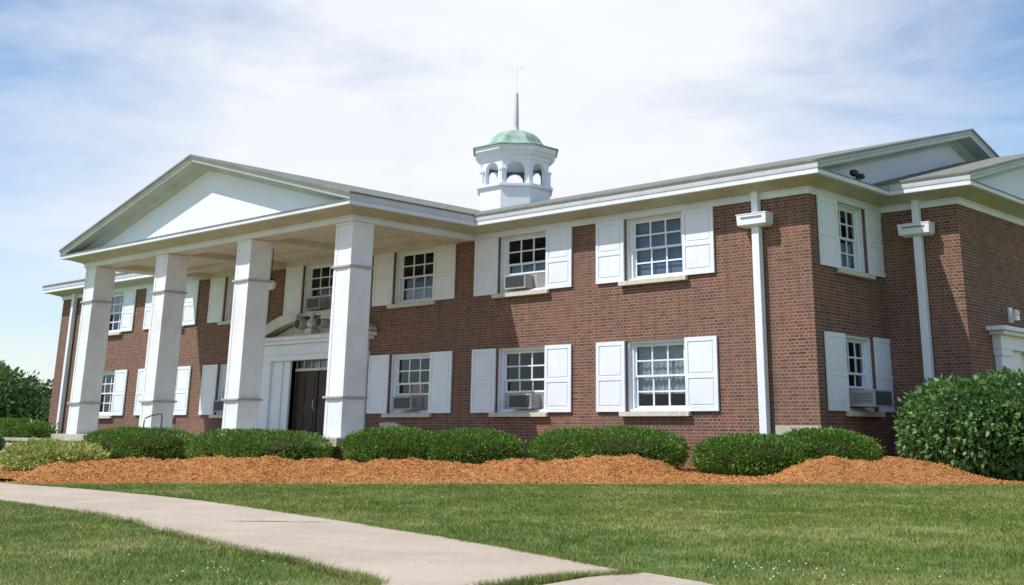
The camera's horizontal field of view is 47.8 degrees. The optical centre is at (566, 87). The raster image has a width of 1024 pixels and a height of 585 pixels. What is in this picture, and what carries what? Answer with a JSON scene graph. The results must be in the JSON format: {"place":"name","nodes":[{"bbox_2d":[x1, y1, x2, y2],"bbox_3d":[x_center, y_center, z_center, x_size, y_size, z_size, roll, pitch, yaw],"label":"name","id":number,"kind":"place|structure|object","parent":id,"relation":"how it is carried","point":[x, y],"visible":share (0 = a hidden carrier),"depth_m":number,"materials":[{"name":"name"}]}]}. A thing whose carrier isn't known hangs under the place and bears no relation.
{"place":"outdoors","nodes":[
{"label":"outdoors","id":0,"kind":"place"},
{"bbox_2d":[0,483,712,584],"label":"sidewalk","id":1,"kind":"structure","parent":0,"point":[396,557],"depth_m":9.33,"materials":[{"name":"beige concrete"}]},
{"bbox_2d":[0,478,1023,584],"bbox_3d":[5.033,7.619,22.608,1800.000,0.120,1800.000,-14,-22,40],"label":"ground","id":2,"kind":"structure","parent":0,"point":[684,561],"depth_m":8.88,"materials":[{"name":"green plant"}]},
{"bbox_2d":[0,433,6,451],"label":"dark shrub","id":3,"kind":"object","parent":2,"relation":"on","point":[2,442],"visible":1,"depth_m":35.76,"materials":[{"name":"green plant"}]},
{"bbox_2d":[0,359,15,381],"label":"broadleaf tree","id":4,"kind":"object","parent":2,"relation":"on","point":[2,363],"visible":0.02,"depth_m":65.86,"materials":[{"name":"green plant"}]},
{"bbox_2d":[0,364,50,427],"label":"broadleaf tree","id":5,"kind":"object","parent":2,"relation":"on","point":[22,389],"visible":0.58,"depth_m":57.04,"materials":[{"name":"green plant"}]},
{"bbox_2d":[1,437,50,451],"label":"retaining wall","id":6,"kind":"structure","parent":2,"relation":"on","point":[9,440],"depth_m":36.01,"materials":[{"name":"concrete"}]},
{"bbox_2d":[0,416,60,437],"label":"clipped hedge","id":7,"kind":"object","parent":2,"relation":"on","point":[29,427],"visible":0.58,"depth_m":39.19,"materials":[{"name":"green plant"}]},
{"bbox_2d":[7,376,53,418],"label":"broadleaf tree","id":8,"kind":"object","parent":2,"relation":"on","point":[49,391],"visible":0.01,"depth_m":60.81,"materials":[{"name":"green plant"}]},
{"bbox_2d":[73,500,645,584],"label":"edge grass","id":9,"kind":"structure","parent":2,"relation":"on","point":[547,577],"depth_m":7.90,"materials":[{"name":"green plant"}]},
{"bbox_2d":[0,453,1023,484],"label":"mulch bed","id":10,"kind":"object","parent":2,"relation":"on","point":[831,468],"visible":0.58,"depth_m":20.26,"materials":[{"name":"brown wood"}]},
{"bbox_2d":[0,436,110,471],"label":"spirea bush","id":11,"kind":"object","parent":10,"relation":"on","point":[30,454],"visible":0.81,"depth_m":21.52,"materials":[{"name":"green plant"}]},
{"bbox_2d":[81,424,200,459],"bbox_3d":[-10.702,8.887,28.809,3.962,0.941,2.239,-14,-22,40],"label":"clipped shrub","id":12,"kind":"object","parent":10,"relation":"on","point":[123,442],"visible":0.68,"depth_m":27.87,"materials":[{"name":"green plant"}]},
{"bbox_2d":[182,427,337,460],"bbox_3d":[-7.012,8.160,26.169,4.343,0.864,2.272,-14,-22,40],"label":"clipped shrub","id":13,"kind":"object","parent":10,"relation":"on","point":[258,442],"visible":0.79,"depth_m":25.27,"materials":[{"name":"green plant"}]},
{"bbox_2d":[337,423,442,462],"bbox_3d":[-3.785,7.865,25.281,2.809,0.963,2.106,-14,-22,40],"label":"clipped shrub","id":14,"kind":"object","parent":10,"relation":"on","point":[369,444],"visible":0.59,"depth_m":24.63,"materials":[{"name":"green plant"}]},
{"bbox_2d":[411,426,528,464],"bbox_3d":[-2.107,7.714,24.670,2.842,0.921,2.206,-14,-22,40],"label":"clipped shrub","id":15,"kind":"object","parent":10,"relation":"on","point":[473,445],"visible":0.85,"depth_m":23.98,"materials":[{"name":"green plant"}]},
{"bbox_2d":[524,423,692,468],"bbox_3d":[0.853,7.521,24.067,3.931,1.014,2.419,-14,-22,40],"label":"clipped shrub","id":16,"kind":"object","parent":10,"relation":"on","point":[617,441],"visible":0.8,"depth_m":23.32,"materials":[{"name":"green plant"}]},
{"bbox_2d":[687,431,821,476],"bbox_3d":[3.624,7.168,22.463,2.838,0.923,1.862,-14,-22,40],"label":"clipped shrub","id":17,"kind":"object","parent":10,"relation":"on","point":[750,454],"visible":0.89,"depth_m":21.91,"materials":[{"name":"green plant"}]},
{"bbox_2d":[775,425,886,460],"bbox_3d":[4.932,7.045,22.217,2.613,1.041,1.419,-14,-22,40],"label":"clipped shrub","id":18,"kind":"object","parent":10,"relation":"on","point":[831,441],"visible":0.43,"depth_m":21.68,"materials":[{"name":"green plant"}]},
{"bbox_2d":[42,66,1023,466],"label":"brick building","id":19,"kind":"structure","parent":2,"relation":"on","point":[782,296],"depth_m":27.79,"materials":[{"name":"brick"}]},
{"bbox_2d":[99,370,127,418],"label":"window","id":20,"kind":"structure","parent":19,"relation":"in","point":[114,382],"depth_m":41.33,"materials":[{"name":"white paint"}]},
{"bbox_2d":[108,290,136,335],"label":"window","id":21,"kind":"structure","parent":19,"relation":"in","point":[123,308],"depth_m":42.14,"materials":[{"name":"white paint"}]},
{"bbox_2d":[143,413,162,427],"bbox_3d":[-11.285,9.162,31.376,0.887,0.578,0.042,-13,-21,37],"label":"handrail","id":22,"kind":"object","parent":19,"relation":"on","point":[154,415],"visible":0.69,"depth_m":31.35,"materials":[{"name":"black metal"}]},
{"bbox_2d":[133,366,191,417],"bbox_3d":[-13.760,10.394,39.235,3.406,1.670,0.260,-14,-22,40],"label":"window","id":23,"kind":"structure","parent":19,"relation":"in","point":[184,372],"depth_m":38.48,"materials":[{"name":"white paint"}]},
{"bbox_2d":[143,281,199,329],"bbox_3d":[-13.745,7.639,40.053,3.406,1.562,0.260,-14,-22,40],"label":"window","id":24,"kind":"structure","parent":19,"relation":"in","point":[192,288],"depth_m":39.30,"materials":[{"name":"white paint"}]},
{"bbox_2d":[198,364,226,417],"bbox_3d":[-10.879,9.705,36.858,2.673,1.670,0.392,-14,-22,40],"label":"window","id":25,"kind":"structure","parent":19,"relation":"in","point":[209,373],"depth_m":37.29,"materials":[{"name":"white paint"}]},
{"bbox_2d":[213,400,223,411],"bbox_3d":[-10.858,10.113,36.581,0.624,0.356,0.460,-14,-22,40],"label":"air conditioner","id":26,"kind":"object","parent":19,"relation":"attached to","point":[218,405],"visible":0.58,"depth_m":36.44,"materials":[{"name":"white metal"}]},
{"bbox_2d":[207,270,270,324],"bbox_3d":[-10.590,6.865,37.447,3.406,1.597,0.392,-14,-22,40],"label":"window","id":27,"kind":"structure","parent":19,"relation":"in","point":[217,286],"depth_m":38.07,"materials":[{"name":"white paint"}]},
{"bbox_2d":[269,249,275,289],"bbox_3d":[-8.488,5.238,33.166,0.295,1.168,0.288,-14,-22,40],"label":"pendant lamp","id":28,"kind":"object","parent":19,"relation":"hanging from","point":[272,285],"visible":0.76,"depth_m":32.98,"materials":[{"name":"white glass"}]},
{"bbox_2d":[283,262,333,316],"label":"window","id":29,"kind":"structure","parent":19,"relation":"in","point":[318,277],"depth_m":35.37,"materials":[{"name":"white paint"}]},
{"bbox_2d":[292,370,326,435],"bbox_3d":[-7.341,9.259,33.848,2.240,1.840,0.184,-14,-22,40],"label":"door","id":30,"kind":"structure","parent":19,"relation":"in","point":[309,405],"depth_m":34.07,"materials":[{"name":"brown wood"}]},
{"bbox_2d":[295,359,327,371],"bbox_3d":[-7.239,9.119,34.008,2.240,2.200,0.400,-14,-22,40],"label":"transom window","id":31,"kind":"structure","parent":19,"relation":"in","point":[305,365],"depth_m":34.42,"materials":[{"name":"white glass"}]},
{"bbox_2d":[306,296,327,309],"bbox_3d":[-7.524,6.504,34.684,0.684,0.356,0.300,-14,-22,40],"label":"air conditioner","id":32,"kind":"object","parent":19,"relation":"attached to","point":[317,303],"visible":1,"depth_m":34.53,"materials":[{"name":"beige metal"}]},
{"bbox_2d":[392,396,423,409],"bbox_3d":[-4.260,8.476,30.943,0.744,0.356,0.460,-14,-22,40],"label":"air conditioner","id":33,"kind":"object","parent":19,"relation":"attached to","point":[408,402],"visible":1,"depth_m":30.75,"materials":[{"name":"white metal"}]},
{"bbox_2d":[366,351,452,416],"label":"window","id":34,"kind":"structure","parent":19,"relation":"in","point":[428,376],"depth_m":31.54,"materials":[{"name":"white paint"}]},
{"bbox_2d":[372,244,456,308],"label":"window","id":35,"kind":"structure","parent":19,"relation":"in","point":[425,276],"depth_m":32.39,"materials":[{"name":"white paint"}]},
{"bbox_2d":[504,274,532,290],"bbox_3d":[-1.230,4.952,29.303,0.744,0.356,0.300,-14,-22,40],"label":"air conditioner","id":36,"kind":"object","parent":19,"relation":"attached to","point":[518,282],"visible":1,"depth_m":29.15,"materials":[{"name":"white metal"}]},
{"bbox_2d":[470,344,571,416],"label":"window","id":37,"kind":"structure","parent":19,"relation":"in","point":[546,371],"depth_m":28.92,"materials":[{"name":"white paint"}]},
{"bbox_2d":[473,227,571,298],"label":"window","id":38,"kind":"structure","parent":19,"relation":"in","point":[546,256],"depth_m":29.65,"materials":[{"name":"white paint"}]},
{"bbox_2d":[508,394,539,408],"bbox_3d":[-1.049,7.703,28.277,0.784,0.356,0.340,-14,-22,40],"label":"air conditioner","id":39,"kind":"object","parent":19,"relation":"attached to","point":[523,401],"visible":1,"depth_m":28.10,"materials":[{"name":"white metal"}]},
{"bbox_2d":[596,207,714,285],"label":"window","id":40,"kind":"structure","parent":19,"relation":"in","point":[670,247],"depth_m":26.81,"materials":[{"name":"white paint"}]},
{"bbox_2d":[596,336,719,415],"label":"window","id":41,"kind":"structure","parent":19,"relation":"in","point":[678,376],"depth_m":26.08,"materials":[{"name":"white paint"}]},
{"bbox_2d":[816,195,884,279],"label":"window","id":42,"kind":"structure","parent":19,"relation":"in","point":[840,233],"depth_m":25.58,"materials":[{"name":"white paint"}]},
{"bbox_2d":[824,331,894,416],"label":"window","id":43,"kind":"structure","parent":19,"relation":"in","point":[847,357],"depth_m":24.63,"materials":[{"name":"white paint"}]},
{"bbox_2d":[849,389,893,407],"bbox_3d":[6.327,6.530,24.188,0.720,0.356,0.804,-14,-22,40],"label":"air conditioner","id":44,"kind":"object","parent":19,"relation":"attached to","point":[872,398],"visible":0.97,"depth_m":23.90,"materials":[{"name":"white metal"}]},
{"bbox_2d":[1021,353,1023,370],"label":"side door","id":45,"kind":"structure","parent":19,"relation":"in","point":[1022,354],"depth_m":26.80,"materials":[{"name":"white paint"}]},
{"bbox_2d":[892,366,1023,480],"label":"viburnum bush","id":46,"kind":"object","parent":2,"relation":"on","point":[975,423],"visible":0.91,"depth_m":21.70,"materials":[{"name":"green plant"}]},
{"bbox_2d":[0,0,1023,391],"label":"sky","id":47,"kind":"structure","parent":0,"point":[99,99],"materials":[{"name":"blue"}]},
{"bbox_2d":[50,499,1017,582],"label":"clover flowers","id":48,"kind":"object","parent":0,"point":[701,564],"visible":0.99,"depth_m":7.46,"materials":[{"name":"white plant"}]}
]}

